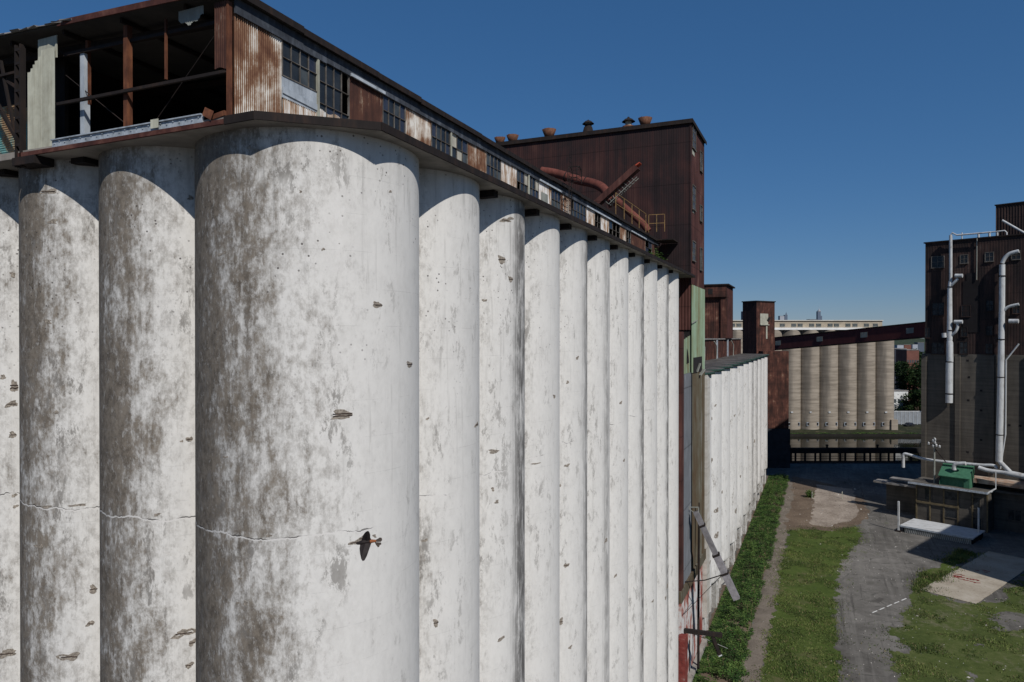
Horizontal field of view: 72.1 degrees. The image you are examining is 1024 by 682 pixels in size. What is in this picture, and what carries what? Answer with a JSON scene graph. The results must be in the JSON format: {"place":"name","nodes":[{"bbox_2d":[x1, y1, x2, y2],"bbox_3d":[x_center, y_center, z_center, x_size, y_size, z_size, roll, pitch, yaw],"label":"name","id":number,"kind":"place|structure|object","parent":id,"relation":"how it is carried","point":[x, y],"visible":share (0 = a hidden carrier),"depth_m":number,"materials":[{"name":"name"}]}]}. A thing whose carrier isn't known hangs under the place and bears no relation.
{"place":"outdoors","nodes":[
{"label":"outdoors","id":0,"kind":"place"},
{"bbox_2d":[356,531,381,560],"bbox_3d":[-0.792,1.121,3.900,0.123,0.158,0.082,0,0,-33],"label":"flying swallow","id":1,"kind":"object","parent":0,"point":[365,542],"visible":1,"depth_m":3.89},
{"bbox_2d":[0,0,1023,325],"label":"sky","id":2,"kind":"structure","parent":0,"point":[844,138],"materials":[{"name":"blue"}]},
{"bbox_2d":[790,437,920,460],"bbox_3d":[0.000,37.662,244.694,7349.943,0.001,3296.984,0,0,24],"label":"river","id":3,"kind":"structure","parent":0,"point":[855,441],"depth_m":255.79,"materials":[{"name":"green liquid"}]},
{"bbox_2d":[790,444,920,461],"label":"timber wharf","id":4,"kind":"structure","parent":3,"relation":"in","point":[854,450],"depth_m":217.18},
{"bbox_2d":[790,388,920,433],"bbox_3d":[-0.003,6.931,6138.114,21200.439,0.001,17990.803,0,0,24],"label":"ground","id":5,"kind":"structure","parent":0,"point":[915,429],"depth_m":287.47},
{"bbox_2d":[733,320,897,429],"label":"grain elevator","id":6,"kind":"object","parent":5,"relation":"on","point":[846,387],"visible":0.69,"depth_m":290.21,"materials":[{"name":"beige concrete"}]},
{"bbox_2d":[816,309,821,319],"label":"office tower","id":7,"kind":"structure","parent":5,"relation":"on","point":[818,315],"depth_m":1499.78,"materials":[{"name":"glass"}]},
{"bbox_2d":[894,348,906,388],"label":"warehouse","id":8,"kind":"structure","parent":5,"relation":"on","point":[895,362],"depth_m":440.15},
{"bbox_2d":[894,389,908,410],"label":"white house","id":9,"kind":"structure","parent":5,"relation":"on","point":[898,393],"depth_m":312.13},
{"bbox_2d":[895,349,918,400],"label":"brick building","id":10,"kind":"structure","parent":5,"relation":"on","point":[911,356],"depth_m":420.17,"materials":[{"name":"red brick"}]},
{"bbox_2d":[894,392,920,410],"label":"hedge","id":11,"kind":"object","parent":5,"relation":"on","point":[902,408],"visible":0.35,"depth_m":310.03,"materials":[{"name":"green plant"}]},
{"bbox_2d":[894,360,920,404],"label":"leafy tree","id":12,"kind":"object","parent":5,"relation":"on","point":[910,379],"visible":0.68,"depth_m":314.99,"materials":[{"name":"green plant"}]},
{"bbox_2d":[894,411,920,424],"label":"steel fence","id":13,"kind":"object","parent":5,"relation":"on","point":[904,417],"visible":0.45,"depth_m":306.17,"materials":[{"name":"white metal"}]},
{"bbox_2d":[903,422,914,426],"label":"parked car","id":14,"kind":"object","parent":5,"relation":"on","point":[907,424],"visible":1,"depth_m":300.38,"materials":[{"name":"black paint"}]},
{"bbox_2d":[904,385,920,410],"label":"leafy tree","id":15,"kind":"object","parent":5,"relation":"on","point":[917,402],"visible":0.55,"depth_m":307.53,"materials":[{"name":"green plant"}]},
{"bbox_2d":[790,434,920,436],"bbox_3d":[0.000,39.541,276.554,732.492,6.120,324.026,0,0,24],"label":"river bank","id":16,"kind":"structure","parent":0,"point":[855,435],"depth_m":275.89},
{"bbox_2d":[790,432,920,433],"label":"bank vegetation","id":17,"kind":"object","parent":16,"relation":"on","point":[858,433],"visible":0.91,"depth_m":277.51,"materials":[{"name":"green plant"}]},
{"bbox_2d":[702,464,1023,681],"bbox_3d":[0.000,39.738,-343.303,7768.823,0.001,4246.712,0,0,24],"label":"ground","id":18,"kind":"structure","parent":0,"point":[880,552],"depth_m":116.79,"materials":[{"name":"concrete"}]},
{"bbox_2d":[0,0,694,681],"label":"grain elevator","id":19,"kind":"object","parent":18,"relation":"on","point":[292,312],"visible":1,"depth_m":26.00,"materials":[{"name":"concrete"}]},
{"bbox_2d":[282,40,316,91],"bbox_3d":[-7.533,-9.767,24.991,0.085,1.320,1.854,0,0,24],"label":"window","id":20,"kind":"structure","parent":19,"relation":"in","point":[298,66],"depth_m":24.95,"materials":[{"name":"glass"}]},
{"bbox_2d":[320,61,349,118],"bbox_3d":[-6.771,-9.200,26.722,0.085,2.470,1.883,0,0,24],"label":"window","id":21,"kind":"structure","parent":19,"relation":"in","point":[331,92],"depth_m":26.68,"materials":[{"name":"glass"}]},
{"bbox_2d":[383,95,405,133],"bbox_3d":[-5.108,-9.769,30.491,0.085,1.370,1.784,0,0,24],"label":"window","id":22,"kind":"structure","parent":19,"relation":"in","point":[394,113],"depth_m":30.48,"materials":[{"name":"glass"}]},
{"bbox_2d":[431,121,450,155],"bbox_3d":[-3.460,-9.738,34.227,0.085,1.470,1.866,0,0,24],"label":"window","id":23,"kind":"structure","parent":19,"relation":"in","point":[440,137],"depth_m":34.22,"materials":[{"name":"glass"}]},
{"bbox_2d":[452,133,467,163],"bbox_3d":[-2.692,-9.747,35.969,0.085,1.470,1.780,0,0,24],"label":"window","id":24,"kind":"structure","parent":19,"relation":"in","point":[459,146],"depth_m":36.02,"materials":[{"name":"glass"}]},
{"bbox_2d":[486,152,500,179],"bbox_3d":[-1.038,-9.766,39.719,0.085,1.470,1.899,0,0,24],"label":"window","id":25,"kind":"structure","parent":19,"relation":"in","point":[493,164],"depth_m":39.71,"materials":[{"name":"glass"}]},
{"bbox_2d":[517,169,527,192],"bbox_3d":[0.627,-9.735,43.493,0.085,1.570,1.787,0,0,24],"label":"window","id":26,"kind":"structure","parent":19,"relation":"in","point":[522,178],"depth_m":43.59,"materials":[{"name":"glass"}]},
{"bbox_2d":[530,176,538,198],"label":"window","id":27,"kind":"structure","parent":19,"relation":"in","point":[534,184],"depth_m":45.39,"materials":[{"name":"glass"}]},
{"bbox_2d":[551,188,560,209],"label":"window","id":28,"kind":"structure","parent":19,"relation":"in","point":[555,195],"depth_m":48.98,"materials":[{"name":"glass"}]},
{"bbox_2d":[567,156,581,214],"bbox_3d":[4.376,-10.156,49.085,0.702,5.415,1.160,0,0,24],"label":"caged ladder","id":29,"kind":"object","parent":19,"relation":"attached to","point":[576,173],"visible":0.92,"depth_m":49.33,"materials":[{"name":"metal"}]},
{"bbox_2d":[570,198,585,221],"bbox_3d":[5.033,-9.786,53.483,0.085,1.570,3.714,0,0,24],"label":"window","id":30,"kind":"structure","parent":19,"relation":"in","point":[579,211],"depth_m":53.59,"materials":[{"name":"glass"}]},
{"bbox_2d":[540,167,650,232],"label":"dust duct","id":31,"kind":"object","parent":19,"relation":"on","point":[600,186],"visible":0.76,"depth_m":78.73,"materials":[{"name":"metal"}]},
{"bbox_2d":[596,213,600,228],"bbox_3d":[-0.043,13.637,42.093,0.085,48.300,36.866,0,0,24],"label":"window","id":32,"kind":"structure","parent":19,"relation":"in","point":[597,213],"depth_m":58.15,"materials":[{"name":"glass"}]},
{"bbox_2d":[609,220,619,237],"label":"window","id":33,"kind":"structure","parent":19,"relation":"in","point":[610,222],"depth_m":62.20,"materials":[{"name":"glass"}]},
{"bbox_2d":[594,162,641,217],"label":"conveyor chute","id":34,"kind":"object","parent":19,"relation":"on","point":[633,170],"visible":0.88,"depth_m":73.48,"materials":[{"name":"red paint"}]},
{"bbox_2d":[627,231,630,243],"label":"window","id":35,"kind":"structure","parent":19,"relation":"in","point":[629,239],"depth_m":67.73,"materials":[{"name":"glass"}]},
{"bbox_2d":[615,193,645,227],"bbox_3d":[11.481,-12.154,67.355,0.060,1.925,11.616,0,0,24],"label":"guard railing","id":36,"kind":"object","parent":19,"relation":"attached to","point":[626,210],"visible":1,"depth_m":64.70,"materials":[{"name":"metal"}]},
{"bbox_2d":[645,240,651,251],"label":"window","id":37,"kind":"structure","parent":19,"relation":"in","point":[649,243],"depth_m":75.06,"materials":[{"name":"glass"}]},
{"bbox_2d":[648,214,664,231],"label":"guard railing","id":38,"kind":"object","parent":19,"relation":"on","point":[656,221],"visible":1,"depth_m":72.71,"materials":[{"name":"brown metal"}]},
{"bbox_2d":[649,248,667,259],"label":"deck plant","id":39,"kind":"object","parent":19,"relation":"on","point":[660,256],"visible":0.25,"depth_m":76.54,"materials":[{"name":"green plant"}]},
{"bbox_2d":[494,116,706,681],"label":"headhouse","id":40,"kind":"structure","parent":18,"relation":"on","point":[669,157],"depth_m":80.47,"materials":[{"name":"metal"}]},
{"bbox_2d":[689,639,689,670],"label":"doorway","id":41,"kind":"structure","parent":40,"relation":"in","point":[689,639],"depth_m":79.05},
{"bbox_2d":[692,240,695,262],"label":"window","id":42,"kind":"structure","parent":40,"relation":"in","point":[693,242],"depth_m":79.94,"materials":[{"name":"glass"}]},
{"bbox_2d":[692,123,696,151],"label":"window","id":43,"kind":"structure","parent":40,"relation":"in","point":[693,126],"depth_m":79.79,"materials":[{"name":"glass"}]},
{"bbox_2d":[692,184,696,211],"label":"window","id":44,"kind":"structure","parent":40,"relation":"in","point":[693,186],"depth_m":79.86,"materials":[{"name":"glass"}]},
{"bbox_2d":[697,503,699,668],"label":"drain pipe","id":45,"kind":"object","parent":40,"relation":"attached to","point":[698,619],"visible":0.89,"depth_m":80.62,"materials":[{"name":"metal"}]},
{"bbox_2d":[700,150,702,173],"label":"window","id":46,"kind":"structure","parent":40,"relation":"in","point":[701,154],"depth_m":84.83,"materials":[{"name":"glass"}]},
{"bbox_2d":[700,204,702,222],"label":"window","id":47,"kind":"structure","parent":40,"relation":"in","point":[701,207],"depth_m":85.14,"materials":[{"name":"glass"}]},
{"bbox_2d":[700,247,702,270],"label":"window","id":48,"kind":"structure","parent":40,"relation":"in","point":[701,249],"depth_m":85.20,"materials":[{"name":"glass"}]},
{"bbox_2d":[684,628,727,656],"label":"rusty crossarm","id":49,"kind":"object","parent":40,"relation":"attached to","point":[711,634],"visible":0.96,"depth_m":75.92,"materials":[{"name":"metal"}]},
{"bbox_2d":[683,507,739,614],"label":"loading spout","id":50,"kind":"object","parent":40,"relation":"attached to","point":[725,575],"visible":1,"depth_m":76.19,"materials":[{"name":"grey metal"}]},
{"bbox_2d":[702,338,768,635],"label":"grain elevator","id":51,"kind":"object","parent":18,"relation":"on","point":[735,426],"visible":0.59,"depth_m":116.70,"materials":[{"name":"concrete"}]},
{"bbox_2d":[704,284,734,337],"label":"rusty penthouse","id":52,"kind":"object","parent":51,"relation":"on","point":[718,310],"visible":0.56,"depth_m":158.85,"materials":[{"name":"metal"}]},
{"bbox_2d":[692,473,790,681],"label":"weed bed","id":53,"kind":"object","parent":18,"relation":"on","point":[706,674],"visible":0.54,"depth_m":100.17,"materials":[{"name":"green plant"}]},
{"bbox_2d":[742,301,775,353],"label":"marine leg","id":54,"kind":"object","parent":18,"relation":"on","point":[758,326],"visible":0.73,"depth_m":209.94,"materials":[{"name":"metal"}]},
{"bbox_2d":[739,477,794,681],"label":"dirt strip","id":55,"kind":"object","parent":18,"relation":"on","point":[762,614],"visible":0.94,"depth_m":99.60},
{"bbox_2d":[759,351,789,467],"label":"leg house","id":56,"kind":"structure","parent":18,"relation":"on","point":[778,443],"depth_m":205.04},
{"bbox_2d":[783,476,870,530],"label":"dirt patch","id":57,"kind":"object","parent":18,"relation":"on","point":[802,507],"visible":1,"depth_m":155.43,"materials":[{"name":"brown soil"}]},
{"bbox_2d":[805,489,814,497],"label":"leafy weed","id":58,"kind":"object","parent":57,"relation":"on","point":[808,493],"visible":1,"depth_m":167.04,"materials":[{"name":"green plant"}]},
{"bbox_2d":[809,485,858,526],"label":"concrete apron","id":59,"kind":"object","parent":18,"relation":"on","point":[830,498],"visible":1,"depth_m":158.16,"materials":[{"name":"beige concrete"}]},
{"bbox_2d":[790,462,920,463],"bbox_3d":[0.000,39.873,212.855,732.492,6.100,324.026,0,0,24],"label":"quay edge","id":60,"kind":"object","parent":18,"relation":"on","point":[854,462],"depth_m":212.77,"materials":[{"name":"grey concrete"}]},
{"bbox_2d":[742,524,1023,681],"bbox_3d":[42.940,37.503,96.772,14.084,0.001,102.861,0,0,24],"label":"lawn","id":61,"kind":"structure","parent":18,"relation":"on","point":[795,571],"depth_m":99.41,"materials":[{"name":"green plant"}]},
{"bbox_2d":[746,479,1023,680],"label":"scattered stones","id":62,"kind":"object","parent":18,"relation":"on","point":[884,590],"visible":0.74,"depth_m":103.38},
{"bbox_2d":[895,501,901,531],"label":"bollard post","id":63,"kind":"object","parent":18,"relation":"on","point":[898,523],"visible":1,"depth_m":137.80,"materials":[{"name":"metal"}]},
{"bbox_2d":[900,518,984,544],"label":"loading platform","id":64,"kind":"structure","parent":18,"relation":"on","point":[963,535],"depth_m":134.43,"materials":[{"name":"white concrete"}]},
{"bbox_2d":[911,550,976,592],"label":"grass verge","id":65,"kind":"object","parent":18,"relation":"on","point":[945,566],"depth_m":116.25,"materials":[{"name":"green plant"}]},
{"bbox_2d":[873,475,1023,533],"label":"annexe","id":66,"kind":"structure","parent":18,"relation":"on","point":[925,498],"depth_m":140.35,"materials":[{"name":"grey concrete"}]},
{"bbox_2d":[924,487,931,500],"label":"window","id":67,"kind":"structure","parent":66,"relation":"in","point":[926,490],"depth_m":144.65,"materials":[{"name":"black glass"}]},
{"bbox_2d":[928,437,945,482],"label":"utility pole","id":68,"kind":"object","parent":66,"relation":"on","point":[934,441],"visible":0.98,"depth_m":144.94,"materials":[{"name":"metal"}]},
{"bbox_2d":[944,490,956,500],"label":"window","id":69,"kind":"structure","parent":66,"relation":"in","point":[948,495],"depth_m":141.47,"materials":[{"name":"black glass"}]},
{"bbox_2d":[944,508,956,518],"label":"window","id":70,"kind":"structure","parent":66,"relation":"in","point":[948,513],"depth_m":141.51,"materials":[{"name":"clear glass"}]},
{"bbox_2d":[938,463,973,488],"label":"green shed","id":71,"kind":"structure","parent":66,"relation":"on","point":[962,476],"depth_m":141.81,"materials":[{"name":"green metal"}]},
{"bbox_2d":[902,452,1023,492],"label":"header pipe","id":72,"kind":"object","parent":66,"relation":"on","point":[1007,471],"visible":1,"depth_m":138.70,"materials":[{"name":"white metal"}]},
{"bbox_2d":[970,496,980,509],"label":"window","id":73,"kind":"structure","parent":66,"relation":"in","point":[976,500],"depth_m":138.26,"materials":[{"name":"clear glass"}]},
{"bbox_2d":[971,516,981,529],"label":"window","id":74,"kind":"structure","parent":66,"relation":"in","point":[974,518],"depth_m":138.30,"materials":[{"name":"black glass"}]},
{"bbox_2d":[1007,508,1021,521],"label":"window","id":75,"kind":"structure","parent":66,"relation":"in","point":[1013,514],"depth_m":137.35,"materials":[{"name":"black glass"}]},
{"bbox_2d":[887,574,1023,681],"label":"grass patch","id":76,"kind":"object","parent":18,"relation":"on","point":[985,670],"visible":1,"depth_m":87.96,"materials":[{"name":"green plant"}]},
{"bbox_2d":[921,201,1023,490],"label":"elevator tower","id":77,"kind":"structure","parent":18,"relation":"on","point":[961,427],"depth_m":144.89,"materials":[{"name":"concrete"}]},
{"bbox_2d":[775,322,924,349],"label":"conveyor bridge","id":78,"kind":"structure","parent":77,"relation":"attached to","point":[916,330],"depth_m":210.78,"materials":[{"name":"metal"}]},
{"bbox_2d":[861,332,866,337],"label":"window","id":79,"kind":"structure","parent":78,"relation":"in","point":[864,334],"depth_m":207.81,"materials":[{"name":"grey glass"}]},
{"bbox_2d":[906,328,913,333],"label":"window","id":80,"kind":"structure","parent":78,"relation":"in","point":[908,330],"depth_m":195.51,"materials":[{"name":"grey glass"}]},
{"bbox_2d":[924,327,930,337],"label":"window","id":81,"kind":"structure","parent":77,"relation":"in","point":[927,329],"depth_m":151.30,"materials":[{"name":"black glass"}]},
{"bbox_2d":[931,256,944,268],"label":"window","id":82,"kind":"structure","parent":77,"relation":"in","point":[936,261],"depth_m":149.75,"materials":[{"name":"glass"}]},
{"bbox_2d":[931,302,944,315],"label":"window","id":83,"kind":"structure","parent":77,"relation":"in","point":[938,309],"depth_m":149.75,"materials":[{"name":"black glass"}]},
{"bbox_2d":[931,342,944,354],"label":"window","id":84,"kind":"structure","parent":77,"relation":"in","point":[938,348],"depth_m":149.75,"materials":[{"name":"black glass"}]},
{"bbox_2d":[959,254,967,263],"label":"window","id":85,"kind":"structure","parent":77,"relation":"in","point":[963,258],"depth_m":146.14,"materials":[{"name":"glass"}]},
{"bbox_2d":[959,341,967,354],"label":"window","id":86,"kind":"structure","parent":77,"relation":"in","point":[963,345],"depth_m":146.28,"materials":[{"name":"grey glass"}]},
{"bbox_2d":[960,327,967,336],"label":"window","id":87,"kind":"structure","parent":77,"relation":"in","point":[962,334],"depth_m":146.32,"materials":[{"name":"black glass"}]},
{"bbox_2d":[961,305,970,316],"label":"window","id":88,"kind":"structure","parent":77,"relation":"in","point":[961,305],"depth_m":146.25,"materials":[{"name":"black glass"}]},
{"bbox_2d":[942,231,990,402],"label":"dust pipe","id":89,"kind":"object","parent":77,"relation":"attached to","point":[949,372],"visible":1,"depth_m":146.92,"materials":[{"name":"metal"}]},
{"bbox_2d":[976,238,976,279],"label":"wall conduit","id":90,"kind":"object","parent":77,"relation":"attached to","point":[976,258],"depth_m":144.30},
{"bbox_2d":[961,230,1006,238],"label":"roof railing","id":91,"kind":"object","parent":77,"relation":"on","point":[989,234],"visible":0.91,"depth_m":142.91,"materials":[{"name":"silver metal"}]},
{"bbox_2d":[984,343,992,354],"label":"window","id":92,"kind":"structure","parent":77,"relation":"in","point":[988,346],"depth_m":142.93,"materials":[{"name":"black glass"}]},
{"bbox_2d":[984,252,993,261],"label":"window","id":93,"kind":"structure","parent":77,"relation":"in","point":[989,256],"depth_m":142.83,"materials":[{"name":"glass"}]},
{"bbox_2d":[985,325,992,335],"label":"window","id":94,"kind":"structure","parent":77,"relation":"in","point":[988,328],"depth_m":142.90,"materials":[{"name":"black glass"}]},
{"bbox_2d":[985,300,993,311],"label":"window","id":95,"kind":"structure","parent":77,"relation":"in","point":[989,304],"depth_m":142.86,"materials":[{"name":"black glass"}]},
{"bbox_2d":[995,249,1019,461],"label":"dust pipe","id":96,"kind":"object","parent":77,"relation":"attached to","point":[999,434],"visible":0.99,"depth_m":140.28,"materials":[{"name":"metal"}]},
{"bbox_2d":[999,344,1018,468],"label":"thin pipe","id":97,"kind":"object","parent":96,"relation":"attached to","point":[1017,345],"visible":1,"depth_m":140.03,"materials":[{"name":"grey metal"}]},
{"bbox_2d":[1002,220,1023,232],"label":"slanting pipe","id":98,"kind":"object","parent":77,"relation":"on","point":[1013,226],"visible":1,"depth_m":141.89,"materials":[{"name":"silver metal"}]},
{"bbox_2d":[1011,250,1020,259],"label":"window","id":99,"kind":"structure","parent":77,"relation":"in","point":[1017,256],"depth_m":139.38,"materials":[{"name":"glass"}]},
{"bbox_2d":[1012,303,1019,313],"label":"window","id":100,"kind":"structure","parent":77,"relation":"in","point":[1015,310],"depth_m":139.52,"materials":[{"name":"black glass"}]},
{"bbox_2d":[922,551,1023,603],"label":"concrete pad","id":101,"kind":"object","parent":18,"relation":"on","point":[980,578],"visible":1,"depth_m":111.14,"materials":[{"name":"beige concrete"}]},
{"bbox_2d":[977,508,981,539],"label":"bollard post","id":102,"kind":"object","parent":18,"relation":"on","point":[978,519],"visible":0.79,"depth_m":132.54,"materials":[{"name":"metal"}]},
{"bbox_2d":[894,338,924,350],"bbox_3d":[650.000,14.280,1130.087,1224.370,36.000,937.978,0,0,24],"label":"hill","id":103,"kind":"structure","parent":0,"point":[907,341],"depth_m":1316.10,"materials":[{"name":"green plant"}]},
{"bbox_2d":[894,345,903,347],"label":"distant building","id":104,"kind":"structure","parent":103,"relation":"on","point":[898,346],"depth_m":900.05,"materials":[{"name":"white"}]},
{"bbox_2d":[900,344,911,348],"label":"distant building","id":105,"kind":"structure","parent":103,"relation":"on","point":[907,346],"depth_m":940.05,"materials":[{"name":"red brick"}]},
{"bbox_2d":[911,344,917,349],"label":"distant building","id":106,"kind":"structure","parent":103,"relation":"on","point":[914,346],"depth_m":980.06,"materials":[{"name":"white"}]},
{"bbox_2d":[914,342,923,351],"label":"distant building","id":107,"kind":"structure","parent":103,"relation":"on","point":[920,346],"depth_m":1020.06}
]}

